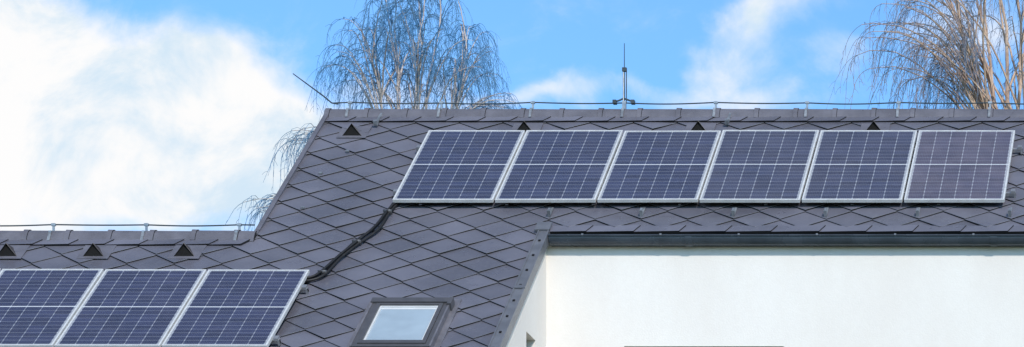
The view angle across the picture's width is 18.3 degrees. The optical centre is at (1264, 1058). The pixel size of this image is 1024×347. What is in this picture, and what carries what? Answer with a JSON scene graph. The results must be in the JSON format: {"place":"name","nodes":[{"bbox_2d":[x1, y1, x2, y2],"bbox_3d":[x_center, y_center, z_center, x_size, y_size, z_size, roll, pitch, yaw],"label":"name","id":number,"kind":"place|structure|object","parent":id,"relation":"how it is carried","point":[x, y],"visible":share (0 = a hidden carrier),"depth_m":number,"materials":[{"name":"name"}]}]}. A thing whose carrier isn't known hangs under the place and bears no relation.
{"place":"outdoors","nodes":[
{"label":"outdoors","id":0,"kind":"place"},
{"bbox_2d":[0,121,889,258],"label":"roof vents","id":1,"kind":"object","parent":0,"point":[94,251],"visible":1,"depth_m":30.51,"materials":[{"name":"black plastic"}]},
{"bbox_2d":[0,119,1023,346],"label":"roof tiles","id":2,"kind":"object","parent":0,"point":[472,256],"visible":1,"depth_m":30.96,"materials":[{"name":"grey tile"}]},
{"bbox_2d":[0,0,1023,230],"label":"sky","id":3,"kind":"structure","parent":0,"point":[158,112],"materials":[{"name":"blue"}]},
{"bbox_2d":[488,222,551,346],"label":"roof edge flashing","id":4,"kind":"object","parent":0,"point":[517,296],"visible":1,"depth_m":29.80,"materials":[{"name":"grey metal"}]},
{"label":"ground","id":5,"kind":"structure","parent":0,"visible":0},
{"bbox_2d":[225,0,521,230],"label":"birch tree","id":6,"kind":"object","parent":5,"relation":"on","point":[417,62],"visible":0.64,"depth_m":54.74,"materials":[{"name":"brown plant"}]},
{"bbox_2d":[506,245,1023,346],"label":"plaster walls","id":7,"kind":"structure","parent":5,"relation":"on","point":[775,297],"depth_m":30.86,"materials":[{"name":"white paint"}]},
{"bbox_2d":[548,233,1023,246],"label":"gutter","id":8,"kind":"object","parent":7,"relation":"attached to","point":[786,240],"visible":1,"depth_m":30.72,"materials":[{"name":"metal"}]},
{"bbox_3d":[-8.000,-7.803,32.201,24.000,5.246,10.335,0,0,0],"label":"roof","id":9,"kind":"object","parent":7,"relation":"attached to","visible":0},
{"bbox_2d":[0,229,256,241],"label":"ridge cap","id":10,"kind":"object","parent":9,"relation":"on","point":[193,234],"visible":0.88,"depth_m":30.67,"materials":[{"name":"metal"}]},
{"bbox_2d":[254,114,327,235],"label":"gable trim","id":11,"kind":"structure","parent":9,"relation":"attached to","point":[284,185],"depth_m":31.82,"materials":[{"name":"metal"}]},
{"bbox_2d":[305,202,401,281],"bbox_3d":[-9.209,-8.357,30.653,0.425,1.266,1.842,0,0,31],"label":"electrical cable","id":12,"kind":"object","parent":9,"relation":"on","point":[331,264],"visible":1,"depth_m":30.49,"materials":[{"name":"rubber"}]},
{"bbox_2d":[347,297,461,346],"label":"skylight","id":13,"kind":"object","parent":9,"relation":"on","point":[405,321],"visible":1,"depth_m":29.13,"materials":[{"name":"clear glass"}]},
{"bbox_2d":[0,116,1023,246],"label":"flashing strips","id":14,"kind":"object","parent":9,"relation":"on","point":[798,229],"visible":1,"depth_m":30.87,"materials":[{"name":"metal"}]},
{"bbox_2d":[0,43,1023,240],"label":"lightning conductor","id":15,"kind":"object","parent":9,"relation":"on","point":[624,103],"visible":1,"depth_m":33.15,"materials":[{"name":"metal"}]},
{"bbox_2d":[270,145,1022,345],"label":"panel mounting rails","id":16,"kind":"object","parent":9,"relation":"on","point":[305,289],"visible":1,"depth_m":31.37,"materials":[{"name":"metal"}]},
{"bbox_2d":[0,269,103,346],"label":"solar panel","id":17,"kind":"object","parent":16,"relation":"attached to","point":[39,307],"visible":1,"depth_m":29.39,"materials":[{"name":"glass"}]},
{"bbox_2d":[54,269,206,346],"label":"solar panel","id":18,"kind":"object","parent":16,"relation":"attached to","point":[131,307],"visible":1,"depth_m":29.28,"materials":[{"name":"glass"}]},
{"bbox_2d":[162,269,309,346],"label":"solar panel","id":19,"kind":"object","parent":16,"relation":"attached to","point":[236,308],"visible":1,"depth_m":29.28,"materials":[{"name":"glass"}]},
{"bbox_2d":[392,130,524,202],"bbox_3d":[-8.537,-9.479,31.876,1.043,0.035,1.771,0,40,0],"label":"solar panel","id":20,"kind":"object","parent":16,"relation":"attached to","point":[459,166],"visible":1,"depth_m":31.82,"materials":[{"name":"glass"}]},
{"bbox_2d":[495,130,622,202],"bbox_3d":[-7.474,-9.478,31.873,1.043,0.036,1.771,0,40,0],"label":"solar panel","id":21,"kind":"object","parent":16,"relation":"attached to","point":[559,166],"visible":1,"depth_m":31.82,"materials":[{"name":"glass"}]},
{"bbox_2d":[597,131,720,202],"bbox_3d":[-6.411,-9.478,31.878,1.043,0.036,1.771,0,40,0],"label":"solar panel","id":22,"kind":"object","parent":16,"relation":"attached to","point":[657,166],"visible":1,"depth_m":31.81,"materials":[{"name":"glass"}]},
{"bbox_2d":[699,130,818,202],"bbox_3d":[-5.348,-9.480,31.874,1.043,0.035,1.771,0,40,0],"label":"solar panel","id":23,"kind":"object","parent":16,"relation":"attached to","point":[759,166],"visible":1,"depth_m":31.82,"materials":[{"name":"glass"}]},
{"bbox_2d":[802,130,916,202],"bbox_3d":[-4.286,-9.479,31.876,1.043,0.037,1.771,0,40,0],"label":"solar panel","id":24,"kind":"object","parent":16,"relation":"attached to","point":[860,166],"visible":1,"depth_m":31.83,"materials":[{"name":"glass"}]},
{"bbox_2d":[904,130,1014,202],"bbox_3d":[-3.223,-9.479,31.877,1.043,0.035,1.771,0,40,0],"label":"solar panel","id":25,"kind":"object","parent":16,"relation":"attached to","point":[960,166],"visible":1,"depth_m":31.83,"materials":[{"name":"glass"}]},
{"bbox_2d":[300,113,1011,216],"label":"snow hooks","id":26,"kind":"object","parent":9,"relation":"on","point":[641,210],"visible":1,"depth_m":31.14,"materials":[{"name":"metal"}]},
{"bbox_2d":[324,108,1023,117],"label":"ridge cap","id":27,"kind":"object","parent":9,"relation":"on","point":[640,112],"visible":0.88,"depth_m":33.06,"materials":[{"name":"metal"}]},
{"bbox_2d":[826,0,1023,108],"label":"birch tree","id":28,"kind":"object","parent":5,"relation":"on","point":[971,63],"visible":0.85,"depth_m":49.75,"materials":[{"name":"brown plant"}]}
]}

